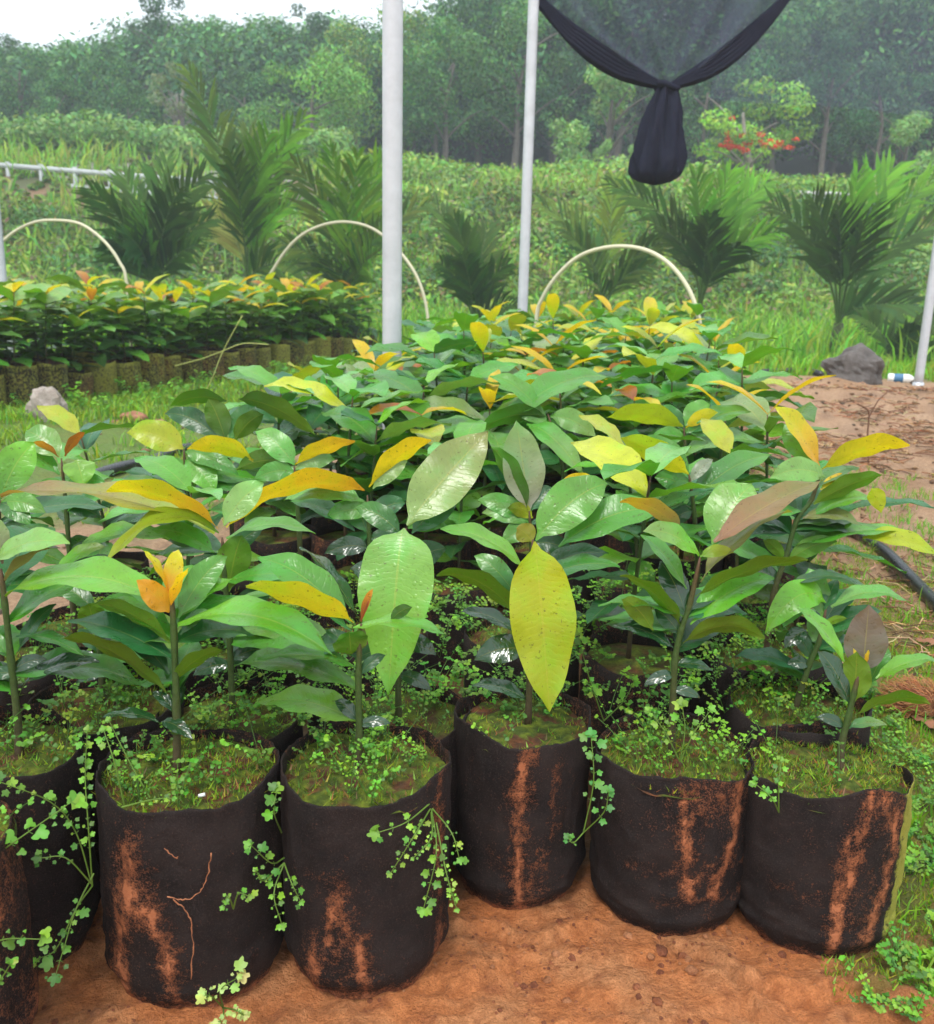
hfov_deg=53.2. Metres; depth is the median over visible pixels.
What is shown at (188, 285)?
potted seedling
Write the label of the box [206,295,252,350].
potted seedling
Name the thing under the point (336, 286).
potted seedling
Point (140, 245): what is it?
palm
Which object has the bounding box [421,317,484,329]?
potted seedling
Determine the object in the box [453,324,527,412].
potted seedling
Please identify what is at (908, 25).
deep wood
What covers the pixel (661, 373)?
potted seedling
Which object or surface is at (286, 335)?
potted seedling
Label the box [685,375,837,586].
potted seedling
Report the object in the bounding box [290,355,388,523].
potted seedling
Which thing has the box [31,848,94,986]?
weed
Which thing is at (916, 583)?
hose
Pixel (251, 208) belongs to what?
palm
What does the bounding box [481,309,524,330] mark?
potted seedling
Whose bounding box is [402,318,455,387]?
potted seedling
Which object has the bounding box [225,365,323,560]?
potted seedling
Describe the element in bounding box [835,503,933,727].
fallen leaves
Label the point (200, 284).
potted seedling
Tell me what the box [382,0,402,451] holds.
steel pole
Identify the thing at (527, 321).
potted seedling
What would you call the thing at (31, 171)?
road
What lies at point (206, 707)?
potted seedling
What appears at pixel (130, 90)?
tree
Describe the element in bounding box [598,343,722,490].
potted seedling
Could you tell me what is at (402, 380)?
potted seedling
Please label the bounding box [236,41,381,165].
tree
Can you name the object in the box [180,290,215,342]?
potted seedling
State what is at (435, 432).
potted seedling
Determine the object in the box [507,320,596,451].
potted seedling
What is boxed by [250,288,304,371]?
potted seedling
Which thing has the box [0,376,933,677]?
soil clods
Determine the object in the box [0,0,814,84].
sky
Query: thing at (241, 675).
undergrowth
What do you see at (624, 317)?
potted seedling
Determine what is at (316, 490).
potted seedling
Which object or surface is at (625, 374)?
potted seedling
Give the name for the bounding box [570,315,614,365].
potted seedling
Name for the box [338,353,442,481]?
potted seedling
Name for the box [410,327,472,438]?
potted seedling
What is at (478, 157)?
tree
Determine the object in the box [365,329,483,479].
potted seedling
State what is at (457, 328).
potted seedling
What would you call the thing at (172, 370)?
potted seedling
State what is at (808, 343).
tall grass
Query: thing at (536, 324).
potted seedling
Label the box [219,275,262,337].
potted seedling
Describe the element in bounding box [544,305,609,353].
potted seedling
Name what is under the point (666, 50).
knotted net
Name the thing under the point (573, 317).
potted seedling
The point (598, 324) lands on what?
potted seedling
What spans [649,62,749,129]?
tree
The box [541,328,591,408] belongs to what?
potted seedling
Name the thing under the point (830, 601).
potted seedling
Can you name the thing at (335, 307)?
potted seedling
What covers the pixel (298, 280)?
potted seedling
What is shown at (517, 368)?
potted seedling
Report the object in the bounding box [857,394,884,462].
twig
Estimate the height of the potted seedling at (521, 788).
0.699 m
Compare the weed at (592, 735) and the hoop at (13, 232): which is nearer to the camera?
the weed at (592, 735)
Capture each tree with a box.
[0,32,71,126]
[23,66,88,126]
[26,39,102,119]
[73,44,149,153]
[98,81,155,156]
[113,0,207,125]
[147,60,196,160]
[175,13,250,123]
[206,65,279,135]
[218,14,298,115]
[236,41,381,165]
[270,2,345,90]
[308,18,403,151]
[366,2,465,155]
[402,13,487,166]
[403,60,474,156]
[427,0,520,162]
[449,0,574,169]
[501,11,598,163]
[508,50,598,163]
[548,64,650,170]
[562,39,679,159]
[592,138,612,169]
[621,144,633,168]
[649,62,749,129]
[679,62,762,167]
[681,3,793,168]
[691,75,818,171]
[723,0,866,175]
[773,27,881,177]
[794,0,926,166]
[843,55,933,169]
[845,0,933,167]
[874,110,933,182]
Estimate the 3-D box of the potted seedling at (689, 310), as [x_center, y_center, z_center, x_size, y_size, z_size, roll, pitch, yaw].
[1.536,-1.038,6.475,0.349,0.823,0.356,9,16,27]
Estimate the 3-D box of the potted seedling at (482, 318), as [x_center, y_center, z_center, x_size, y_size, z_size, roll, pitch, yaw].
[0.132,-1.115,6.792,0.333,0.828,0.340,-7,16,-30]
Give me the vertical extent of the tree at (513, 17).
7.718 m
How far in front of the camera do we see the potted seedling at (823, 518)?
1.80 m
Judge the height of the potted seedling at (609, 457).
0.685 m
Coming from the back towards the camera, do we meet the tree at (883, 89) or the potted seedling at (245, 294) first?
the tree at (883, 89)
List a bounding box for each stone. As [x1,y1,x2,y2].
[24,386,67,422]
[119,411,148,421]
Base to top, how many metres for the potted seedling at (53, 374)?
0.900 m
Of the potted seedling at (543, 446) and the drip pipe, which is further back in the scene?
the drip pipe
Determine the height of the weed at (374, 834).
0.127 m
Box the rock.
[820,343,884,384]
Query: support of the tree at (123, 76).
on the ground at (718, 991)
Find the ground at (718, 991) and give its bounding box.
[0,109,933,1023]
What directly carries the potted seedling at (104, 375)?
on the ground at (718, 991)
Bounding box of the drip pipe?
[761,367,823,376]
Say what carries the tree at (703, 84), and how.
on the ground at (718, 991)
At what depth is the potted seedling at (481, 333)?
3.48 m
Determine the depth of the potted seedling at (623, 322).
5.93 m
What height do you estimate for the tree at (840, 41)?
6.204 m
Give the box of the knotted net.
[539,0,789,184]
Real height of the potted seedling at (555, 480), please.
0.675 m
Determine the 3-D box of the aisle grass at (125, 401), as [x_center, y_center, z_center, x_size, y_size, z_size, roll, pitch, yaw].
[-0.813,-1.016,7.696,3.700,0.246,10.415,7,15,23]
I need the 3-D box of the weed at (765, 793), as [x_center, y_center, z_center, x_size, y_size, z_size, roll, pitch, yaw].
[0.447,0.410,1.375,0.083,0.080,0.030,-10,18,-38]
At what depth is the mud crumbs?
1.41 m
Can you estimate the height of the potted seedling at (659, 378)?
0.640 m
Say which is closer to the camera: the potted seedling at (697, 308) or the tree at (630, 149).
the potted seedling at (697, 308)
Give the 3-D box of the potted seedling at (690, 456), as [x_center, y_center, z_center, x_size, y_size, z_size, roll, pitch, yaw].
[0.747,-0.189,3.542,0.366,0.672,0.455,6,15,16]
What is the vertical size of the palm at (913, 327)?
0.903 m
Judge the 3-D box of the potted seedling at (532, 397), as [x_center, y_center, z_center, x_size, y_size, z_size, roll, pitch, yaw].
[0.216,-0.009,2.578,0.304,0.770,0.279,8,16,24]
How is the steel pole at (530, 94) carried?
on the ground at (718, 991)
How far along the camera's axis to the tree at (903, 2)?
40.47 m
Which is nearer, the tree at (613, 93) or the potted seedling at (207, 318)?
the potted seedling at (207, 318)
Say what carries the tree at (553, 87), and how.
on the ground at (718, 991)
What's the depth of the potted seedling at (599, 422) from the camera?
2.34 m
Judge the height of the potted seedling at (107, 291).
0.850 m
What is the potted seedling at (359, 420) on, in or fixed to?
on the ground at (718, 991)
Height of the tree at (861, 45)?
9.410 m
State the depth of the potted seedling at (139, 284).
8.43 m
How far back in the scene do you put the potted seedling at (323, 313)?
10.96 m
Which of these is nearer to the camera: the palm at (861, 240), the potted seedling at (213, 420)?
the potted seedling at (213, 420)
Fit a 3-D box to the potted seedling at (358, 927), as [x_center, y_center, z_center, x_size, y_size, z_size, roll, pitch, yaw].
[-0.171,0.373,1.381,0.261,0.601,0.316,-12,19,-42]
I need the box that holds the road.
[26,156,291,195]
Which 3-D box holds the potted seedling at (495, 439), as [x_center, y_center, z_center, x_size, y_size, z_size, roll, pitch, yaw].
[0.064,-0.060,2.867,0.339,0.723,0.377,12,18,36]
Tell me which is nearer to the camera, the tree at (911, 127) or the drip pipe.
the drip pipe
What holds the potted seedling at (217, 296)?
on the ground at (718, 991)
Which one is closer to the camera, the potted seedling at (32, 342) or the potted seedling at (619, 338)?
the potted seedling at (619, 338)
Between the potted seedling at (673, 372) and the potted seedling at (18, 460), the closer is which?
the potted seedling at (18, 460)
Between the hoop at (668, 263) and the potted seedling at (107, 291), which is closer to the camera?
the hoop at (668, 263)
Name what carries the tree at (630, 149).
on the ground at (718, 991)
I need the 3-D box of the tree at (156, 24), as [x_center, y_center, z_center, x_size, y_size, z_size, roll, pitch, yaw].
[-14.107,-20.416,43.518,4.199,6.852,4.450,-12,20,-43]
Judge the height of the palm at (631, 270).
2.543 m
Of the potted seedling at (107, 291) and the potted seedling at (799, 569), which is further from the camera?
the potted seedling at (107, 291)
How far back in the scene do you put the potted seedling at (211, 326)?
9.39 m
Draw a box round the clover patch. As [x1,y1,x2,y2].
[838,681,933,1022]
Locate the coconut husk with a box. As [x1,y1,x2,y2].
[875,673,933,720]
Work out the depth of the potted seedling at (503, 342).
4.51 m
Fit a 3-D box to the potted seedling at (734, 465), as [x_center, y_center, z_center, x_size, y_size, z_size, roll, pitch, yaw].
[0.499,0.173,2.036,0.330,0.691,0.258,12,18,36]
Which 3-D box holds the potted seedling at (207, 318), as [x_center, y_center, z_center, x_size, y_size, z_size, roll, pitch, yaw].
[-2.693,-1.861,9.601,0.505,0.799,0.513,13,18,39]
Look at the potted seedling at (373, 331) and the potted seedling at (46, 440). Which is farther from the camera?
the potted seedling at (373, 331)
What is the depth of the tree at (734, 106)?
36.78 m
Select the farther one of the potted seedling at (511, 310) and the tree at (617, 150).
the tree at (617, 150)
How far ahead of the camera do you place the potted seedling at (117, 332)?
8.44 m
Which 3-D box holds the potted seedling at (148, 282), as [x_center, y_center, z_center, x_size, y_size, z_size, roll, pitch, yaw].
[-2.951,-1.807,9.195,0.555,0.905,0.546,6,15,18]
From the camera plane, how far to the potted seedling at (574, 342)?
4.99 m
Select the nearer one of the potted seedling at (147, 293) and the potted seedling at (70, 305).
the potted seedling at (70, 305)
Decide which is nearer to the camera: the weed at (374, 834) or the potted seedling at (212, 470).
the weed at (374, 834)
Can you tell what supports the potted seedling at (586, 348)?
on the ground at (718, 991)
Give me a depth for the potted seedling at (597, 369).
3.54 m
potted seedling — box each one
[0,278,31,363]
[0,279,70,366]
[0,280,58,407]
[0,281,44,357]
[0,297,58,358]
[0,298,42,363]
[0,307,26,410]
[0,313,9,364]
[0,441,109,705]
[0,479,325,758]
[0,520,138,975]
[0,796,38,1023]
[4,424,144,670]
[4,550,336,1008]
[11,284,71,400]
[22,281,84,359]
[23,298,89,354]
[24,293,98,370]
[26,542,202,867]
[30,284,62,356]
[37,405,152,604]
[38,309,112,400]
[44,270,135,369]
[50,295,106,359]
[57,288,131,400]
[59,278,129,355]
[76,286,121,350]
[80,295,149,395]
[82,295,138,360]
[82,455,248,695]
[86,313,133,347]
[95,292,150,349]
[106,274,175,391]
[110,298,162,360]
[111,287,155,347]
[112,420,265,668]
[117,281,172,351]
[129,290,188,353]
[139,284,194,388]
[140,284,189,352]
[142,290,174,346]
[144,281,204,347]
[151,287,206,357]
[161,305,209,386]
[165,388,314,679]
[166,280,226,353]
[166,293,202,348]
[179,278,243,350]
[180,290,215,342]
[182,283,238,384]
[196,279,244,343]
[196,290,251,379]
[198,293,222,340]
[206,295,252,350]
[218,290,271,365]
[218,365,328,532]
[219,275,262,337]
[223,287,259,345]
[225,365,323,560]
[226,437,430,729]
[227,283,272,343]
[230,292,270,346]
[234,546,451,999]
[240,293,288,371]
[242,427,354,719]
[245,298,281,346]
[247,284,288,337]
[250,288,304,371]
[251,272,276,336]
[254,291,300,342]
[256,289,304,335]
[261,278,321,369]
[264,374,431,563]
[273,283,315,338]
[274,362,363,477]
[275,278,298,331]
[283,274,331,336]
[283,290,315,334]
[284,289,326,365]
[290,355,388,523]
[292,277,325,334]
[292,361,394,528]
[293,281,339,357]
[295,298,336,334]
[305,287,355,361]
[308,281,332,334]
[309,431,487,872]
[316,294,352,335]
[318,280,363,336]
[321,398,451,609]
[325,294,365,359]
[334,280,375,335]
[336,289,379,355]
[336,339,416,477]
[336,366,459,500]
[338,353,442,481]
[340,399,481,569]
[351,336,430,402]
[352,349,415,452]
[354,288,381,345]
[362,361,500,527]
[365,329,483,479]
[399,420,505,677]
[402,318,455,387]
[404,342,470,392]
[404,347,471,396]
[409,347,459,380]
[409,363,471,463]
[410,311,527,439]
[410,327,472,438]
[411,320,469,360]
[411,357,517,510]
[415,333,491,438]
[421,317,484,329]
[423,369,566,609]
[426,322,541,481]
[436,475,651,909]
[453,313,520,403]
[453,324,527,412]
[461,314,542,408]
[462,421,588,697]
[466,335,523,407]
[470,369,558,487]
[471,394,615,493]
[472,301,509,320]
[480,309,525,406]
[480,314,531,354]
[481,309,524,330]
[481,347,562,416]
[484,305,519,333]
[484,347,579,410]
[484,367,607,648]
[486,335,543,425]
[488,368,624,571]
[494,351,572,407]
[497,320,552,353]
[498,315,551,358]
[502,319,552,367]
[504,301,569,354]
[504,346,613,478]
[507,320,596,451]
[521,321,547,354]
[524,328,638,454]
[526,293,597,410]
[534,311,585,332]
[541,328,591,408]
[543,347,599,404]
[543,380,632,485]
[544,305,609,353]
[547,365,662,498]
[548,300,595,354]
[554,322,605,404]
[558,327,613,404]
[559,305,617,330]
[562,350,617,403]
[564,414,707,633]
[568,435,759,777]
[569,306,630,336]
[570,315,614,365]
[574,360,644,478]
[575,317,655,426]
[577,385,703,572]
[579,349,655,425]
[583,317,644,387]
[589,479,822,936]
[591,295,629,322]
[591,310,648,333]
[593,326,642,348]
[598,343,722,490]
[601,297,698,365]
[601,318,709,461]
[608,362,738,523]
[609,399,750,593]
[610,328,656,423]
[613,322,667,374]
[617,314,645,323]
[619,376,709,473]
[620,434,777,713]
[632,307,679,355]
[632,350,708,427]
[634,301,679,376]
[634,301,693,349]
[634,370,708,427]
[639,325,701,349]
[643,322,778,455]
[653,336,721,399]
[658,300,694,325]
[660,384,783,542]
[661,301,716,348]
[661,302,735,353]
[664,317,773,401]
[676,319,730,393]
[677,354,776,463]
[678,349,730,400]
[678,351,770,400]
[681,343,801,493]
[684,418,792,615]
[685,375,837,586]
[689,345,814,539]
[700,406,933,725]
[723,568,911,749]
[738,605,933,957]
[743,460,933,632]
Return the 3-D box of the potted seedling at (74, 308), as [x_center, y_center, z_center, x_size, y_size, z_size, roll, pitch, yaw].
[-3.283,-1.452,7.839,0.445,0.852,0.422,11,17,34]
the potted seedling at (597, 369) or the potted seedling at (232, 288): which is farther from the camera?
the potted seedling at (232, 288)
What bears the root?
attached to the potted seedling at (231, 775)
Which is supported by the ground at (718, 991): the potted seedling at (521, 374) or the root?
the potted seedling at (521, 374)
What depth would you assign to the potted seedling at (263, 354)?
9.22 m
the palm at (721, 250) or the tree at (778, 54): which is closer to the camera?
the palm at (721, 250)
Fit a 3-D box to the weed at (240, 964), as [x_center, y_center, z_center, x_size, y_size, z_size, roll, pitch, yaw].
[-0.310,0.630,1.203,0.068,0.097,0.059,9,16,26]
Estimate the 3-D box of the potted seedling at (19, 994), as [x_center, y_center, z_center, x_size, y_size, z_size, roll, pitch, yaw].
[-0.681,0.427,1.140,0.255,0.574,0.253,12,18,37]
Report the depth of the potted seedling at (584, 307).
6.13 m
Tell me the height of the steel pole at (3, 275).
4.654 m
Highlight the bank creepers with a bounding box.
[0,148,933,331]
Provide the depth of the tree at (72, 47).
40.19 m
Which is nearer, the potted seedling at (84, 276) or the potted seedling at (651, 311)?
the potted seedling at (651, 311)
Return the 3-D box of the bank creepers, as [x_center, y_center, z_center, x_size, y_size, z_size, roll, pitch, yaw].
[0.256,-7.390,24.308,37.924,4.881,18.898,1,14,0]
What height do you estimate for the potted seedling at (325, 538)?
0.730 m
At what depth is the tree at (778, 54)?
37.24 m
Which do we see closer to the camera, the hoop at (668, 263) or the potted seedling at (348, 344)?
the hoop at (668, 263)
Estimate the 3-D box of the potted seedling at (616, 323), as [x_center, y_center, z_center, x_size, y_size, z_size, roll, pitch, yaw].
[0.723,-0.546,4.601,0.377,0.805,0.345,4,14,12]
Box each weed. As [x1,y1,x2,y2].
[0,724,96,967]
[0,790,87,984]
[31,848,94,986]
[94,716,176,807]
[195,956,250,1023]
[219,887,258,910]
[243,781,304,930]
[367,804,468,917]
[563,727,614,845]
[574,626,639,720]
[644,696,717,761]
[748,755,789,812]
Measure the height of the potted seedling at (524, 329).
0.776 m
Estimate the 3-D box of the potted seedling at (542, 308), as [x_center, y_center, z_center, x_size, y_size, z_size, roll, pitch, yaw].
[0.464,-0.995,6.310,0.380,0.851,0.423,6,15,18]
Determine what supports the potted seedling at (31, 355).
on the ground at (718, 991)
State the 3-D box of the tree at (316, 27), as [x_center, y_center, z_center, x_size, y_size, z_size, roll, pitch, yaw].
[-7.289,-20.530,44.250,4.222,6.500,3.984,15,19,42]
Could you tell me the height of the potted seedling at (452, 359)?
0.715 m
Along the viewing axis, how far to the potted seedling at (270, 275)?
10.40 m
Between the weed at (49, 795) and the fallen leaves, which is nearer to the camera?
the weed at (49, 795)
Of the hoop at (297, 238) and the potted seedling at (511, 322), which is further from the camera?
the hoop at (297, 238)
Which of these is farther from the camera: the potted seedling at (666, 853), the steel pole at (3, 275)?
the steel pole at (3, 275)
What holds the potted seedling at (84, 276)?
on the ground at (718, 991)
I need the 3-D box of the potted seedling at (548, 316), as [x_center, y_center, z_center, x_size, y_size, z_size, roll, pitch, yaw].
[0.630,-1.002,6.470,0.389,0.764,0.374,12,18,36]
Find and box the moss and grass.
[750,463,933,1017]
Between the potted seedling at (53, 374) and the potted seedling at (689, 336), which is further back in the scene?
the potted seedling at (53, 374)
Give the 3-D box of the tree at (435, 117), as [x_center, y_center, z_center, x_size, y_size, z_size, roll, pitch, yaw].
[-1.118,-15.359,35.338,3.754,6.608,4.073,2,14,3]
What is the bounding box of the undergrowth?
[4,552,830,733]
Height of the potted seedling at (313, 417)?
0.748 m
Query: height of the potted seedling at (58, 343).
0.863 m
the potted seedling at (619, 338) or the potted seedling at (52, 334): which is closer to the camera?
the potted seedling at (619, 338)
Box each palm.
[69,148,226,311]
[173,57,332,286]
[272,139,439,328]
[419,191,518,320]
[531,168,670,315]
[597,157,790,321]
[752,144,933,356]
[845,303,933,369]
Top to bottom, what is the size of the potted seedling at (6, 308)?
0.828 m
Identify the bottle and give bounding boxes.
[887,373,913,382]
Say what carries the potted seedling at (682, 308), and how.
on the ground at (718, 991)
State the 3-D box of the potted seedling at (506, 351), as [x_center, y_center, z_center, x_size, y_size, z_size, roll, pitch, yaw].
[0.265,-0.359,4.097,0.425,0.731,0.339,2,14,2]
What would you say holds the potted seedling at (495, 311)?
on the ground at (718, 991)
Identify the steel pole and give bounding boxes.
[0,209,12,351]
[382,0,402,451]
[518,0,538,311]
[912,239,933,385]
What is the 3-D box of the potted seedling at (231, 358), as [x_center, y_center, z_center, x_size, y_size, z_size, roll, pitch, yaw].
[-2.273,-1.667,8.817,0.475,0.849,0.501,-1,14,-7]
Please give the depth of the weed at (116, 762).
1.23 m
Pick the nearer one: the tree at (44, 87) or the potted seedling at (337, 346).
the potted seedling at (337, 346)
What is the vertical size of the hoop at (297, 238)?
1.608 m
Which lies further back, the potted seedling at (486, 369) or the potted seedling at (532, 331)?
the potted seedling at (532, 331)
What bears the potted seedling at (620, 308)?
on the ground at (718, 991)
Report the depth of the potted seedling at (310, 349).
9.91 m
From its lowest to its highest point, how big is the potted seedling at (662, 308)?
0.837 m
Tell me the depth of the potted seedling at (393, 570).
1.50 m
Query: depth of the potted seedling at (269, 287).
10.10 m
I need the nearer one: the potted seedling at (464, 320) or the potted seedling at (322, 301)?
the potted seedling at (464, 320)
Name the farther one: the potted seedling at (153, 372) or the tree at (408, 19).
the tree at (408, 19)
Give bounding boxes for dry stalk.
[175,315,268,405]
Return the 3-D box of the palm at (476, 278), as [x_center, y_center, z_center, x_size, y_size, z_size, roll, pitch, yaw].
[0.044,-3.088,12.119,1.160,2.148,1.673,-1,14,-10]
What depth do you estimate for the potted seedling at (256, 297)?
9.48 m
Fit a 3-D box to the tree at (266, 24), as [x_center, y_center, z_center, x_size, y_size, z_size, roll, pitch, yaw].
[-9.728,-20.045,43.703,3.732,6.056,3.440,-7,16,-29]
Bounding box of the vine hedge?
[0,107,933,191]
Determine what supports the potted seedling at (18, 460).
on the ground at (718, 991)
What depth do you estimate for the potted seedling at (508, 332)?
5.00 m
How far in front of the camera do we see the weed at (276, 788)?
1.26 m
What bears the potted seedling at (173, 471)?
on the ground at (718, 991)
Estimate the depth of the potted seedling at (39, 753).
1.34 m
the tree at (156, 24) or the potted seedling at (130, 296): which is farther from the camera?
the tree at (156, 24)
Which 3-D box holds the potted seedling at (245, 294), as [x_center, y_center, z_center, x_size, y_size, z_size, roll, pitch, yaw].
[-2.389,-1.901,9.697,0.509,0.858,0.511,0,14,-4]
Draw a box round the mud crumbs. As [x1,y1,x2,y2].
[38,912,928,1023]
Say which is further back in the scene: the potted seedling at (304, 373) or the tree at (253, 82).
the tree at (253, 82)
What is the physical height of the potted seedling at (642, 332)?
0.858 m
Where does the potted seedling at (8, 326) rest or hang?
on the ground at (718, 991)
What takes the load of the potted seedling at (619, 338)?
on the ground at (718, 991)
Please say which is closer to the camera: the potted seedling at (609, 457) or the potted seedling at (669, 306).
the potted seedling at (609, 457)
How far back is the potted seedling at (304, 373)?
2.88 m
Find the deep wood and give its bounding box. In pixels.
[0,0,933,174]
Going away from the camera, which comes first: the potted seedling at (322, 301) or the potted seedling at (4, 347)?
the potted seedling at (4, 347)
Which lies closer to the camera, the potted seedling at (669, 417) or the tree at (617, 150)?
the potted seedling at (669, 417)
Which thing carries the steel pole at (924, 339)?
on the ground at (718, 991)
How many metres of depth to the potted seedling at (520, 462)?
1.90 m
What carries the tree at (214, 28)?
on the ground at (718, 991)
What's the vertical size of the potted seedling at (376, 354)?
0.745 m
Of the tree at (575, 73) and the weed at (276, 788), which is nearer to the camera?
the weed at (276, 788)
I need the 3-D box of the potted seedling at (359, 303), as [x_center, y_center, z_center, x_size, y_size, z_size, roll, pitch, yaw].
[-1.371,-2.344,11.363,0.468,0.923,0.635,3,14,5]
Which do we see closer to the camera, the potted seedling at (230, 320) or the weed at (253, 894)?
the weed at (253, 894)
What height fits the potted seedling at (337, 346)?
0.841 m
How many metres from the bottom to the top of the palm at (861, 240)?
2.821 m
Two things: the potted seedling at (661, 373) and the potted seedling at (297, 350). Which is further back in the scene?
the potted seedling at (297, 350)
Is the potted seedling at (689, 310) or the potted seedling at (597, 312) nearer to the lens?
the potted seedling at (597, 312)
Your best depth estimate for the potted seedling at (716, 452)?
2.79 m
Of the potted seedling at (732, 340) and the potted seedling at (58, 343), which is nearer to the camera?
the potted seedling at (732, 340)
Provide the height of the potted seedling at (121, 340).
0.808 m
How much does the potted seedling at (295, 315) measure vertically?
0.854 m
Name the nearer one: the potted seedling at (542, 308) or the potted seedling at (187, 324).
the potted seedling at (542, 308)
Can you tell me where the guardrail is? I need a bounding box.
[0,162,225,200]
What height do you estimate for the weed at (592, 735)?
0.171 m
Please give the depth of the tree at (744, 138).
28.47 m
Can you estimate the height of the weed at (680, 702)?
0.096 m
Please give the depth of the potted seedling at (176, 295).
8.48 m
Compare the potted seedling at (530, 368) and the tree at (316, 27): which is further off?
the tree at (316, 27)
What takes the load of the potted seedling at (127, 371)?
on the ground at (718, 991)
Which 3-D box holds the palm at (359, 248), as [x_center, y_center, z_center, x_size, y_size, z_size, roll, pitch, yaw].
[-1.406,-3.435,12.037,2.206,2.773,1.441,1,14,0]
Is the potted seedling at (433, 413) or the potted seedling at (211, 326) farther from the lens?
the potted seedling at (211, 326)
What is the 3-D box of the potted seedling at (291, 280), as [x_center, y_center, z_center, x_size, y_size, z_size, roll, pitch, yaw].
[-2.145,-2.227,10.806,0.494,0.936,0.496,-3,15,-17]
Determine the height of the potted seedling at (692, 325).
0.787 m
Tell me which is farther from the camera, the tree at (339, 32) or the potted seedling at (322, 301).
the tree at (339, 32)
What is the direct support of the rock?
on the ground at (718, 991)
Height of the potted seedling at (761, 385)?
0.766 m
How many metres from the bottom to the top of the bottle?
0.096 m
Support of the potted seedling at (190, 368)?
on the ground at (718, 991)
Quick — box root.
[164,848,211,978]
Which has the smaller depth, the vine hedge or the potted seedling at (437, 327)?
the potted seedling at (437, 327)
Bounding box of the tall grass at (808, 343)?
[0,132,933,382]
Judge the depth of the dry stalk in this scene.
6.24 m
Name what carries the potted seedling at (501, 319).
on the ground at (718, 991)
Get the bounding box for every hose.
[95,443,192,476]
[853,534,933,611]
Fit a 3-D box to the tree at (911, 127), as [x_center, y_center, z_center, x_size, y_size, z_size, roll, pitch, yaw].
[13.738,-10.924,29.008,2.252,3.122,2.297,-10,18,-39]
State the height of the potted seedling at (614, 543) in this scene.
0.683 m
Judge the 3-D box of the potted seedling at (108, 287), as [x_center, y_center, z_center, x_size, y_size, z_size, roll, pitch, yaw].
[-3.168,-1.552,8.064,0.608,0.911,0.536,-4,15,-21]
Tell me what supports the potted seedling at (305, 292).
on the ground at (718, 991)
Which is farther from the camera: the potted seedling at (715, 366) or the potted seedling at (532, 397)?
the potted seedling at (715, 366)
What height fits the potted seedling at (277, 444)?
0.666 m
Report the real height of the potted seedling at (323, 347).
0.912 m
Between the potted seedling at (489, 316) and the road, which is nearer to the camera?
the potted seedling at (489, 316)
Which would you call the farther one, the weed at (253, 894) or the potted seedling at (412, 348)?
the potted seedling at (412, 348)
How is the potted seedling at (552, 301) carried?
on the ground at (718, 991)
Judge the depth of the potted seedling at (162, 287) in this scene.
8.69 m
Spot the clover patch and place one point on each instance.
(905, 953)
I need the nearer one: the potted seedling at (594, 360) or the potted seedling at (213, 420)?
the potted seedling at (213, 420)
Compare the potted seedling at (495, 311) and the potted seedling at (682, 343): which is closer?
the potted seedling at (682, 343)
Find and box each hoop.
[3,219,132,345]
[270,220,429,350]
[534,244,701,346]
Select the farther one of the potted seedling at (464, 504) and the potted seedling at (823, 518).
the potted seedling at (464, 504)
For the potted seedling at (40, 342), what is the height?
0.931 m
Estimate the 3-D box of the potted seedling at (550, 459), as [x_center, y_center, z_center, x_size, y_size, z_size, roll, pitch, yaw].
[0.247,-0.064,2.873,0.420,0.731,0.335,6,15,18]
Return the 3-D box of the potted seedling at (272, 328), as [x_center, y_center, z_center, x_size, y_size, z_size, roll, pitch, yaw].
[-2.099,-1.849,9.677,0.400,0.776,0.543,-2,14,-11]
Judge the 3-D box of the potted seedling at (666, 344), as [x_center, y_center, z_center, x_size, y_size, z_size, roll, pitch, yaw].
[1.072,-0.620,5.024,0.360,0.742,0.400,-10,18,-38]
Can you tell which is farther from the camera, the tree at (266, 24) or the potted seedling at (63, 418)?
the tree at (266, 24)
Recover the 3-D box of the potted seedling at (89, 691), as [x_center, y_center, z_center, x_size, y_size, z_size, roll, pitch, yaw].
[-0.629,0.334,1.620,0.301,0.514,0.285,12,18,36]
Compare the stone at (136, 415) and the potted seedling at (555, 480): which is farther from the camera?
the stone at (136, 415)
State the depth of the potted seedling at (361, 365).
4.41 m
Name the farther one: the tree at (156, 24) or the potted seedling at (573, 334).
the tree at (156, 24)
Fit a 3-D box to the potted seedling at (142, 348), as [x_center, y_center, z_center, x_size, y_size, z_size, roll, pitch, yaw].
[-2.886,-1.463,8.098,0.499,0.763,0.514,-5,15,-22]
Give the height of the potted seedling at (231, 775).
0.641 m
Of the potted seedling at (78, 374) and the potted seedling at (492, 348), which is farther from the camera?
the potted seedling at (78, 374)
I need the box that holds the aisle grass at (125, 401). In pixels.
[0,352,426,523]
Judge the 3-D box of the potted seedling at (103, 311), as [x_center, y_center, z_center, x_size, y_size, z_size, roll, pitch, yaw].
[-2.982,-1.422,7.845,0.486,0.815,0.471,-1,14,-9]
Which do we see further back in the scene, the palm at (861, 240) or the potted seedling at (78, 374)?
the palm at (861, 240)
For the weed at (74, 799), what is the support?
in the potted seedling at (19, 994)
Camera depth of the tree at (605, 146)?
28.10 m
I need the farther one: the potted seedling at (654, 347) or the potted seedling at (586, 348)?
the potted seedling at (654, 347)
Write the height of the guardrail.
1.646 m
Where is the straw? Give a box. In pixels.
[721,380,933,673]
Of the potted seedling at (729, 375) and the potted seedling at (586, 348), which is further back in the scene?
the potted seedling at (586, 348)

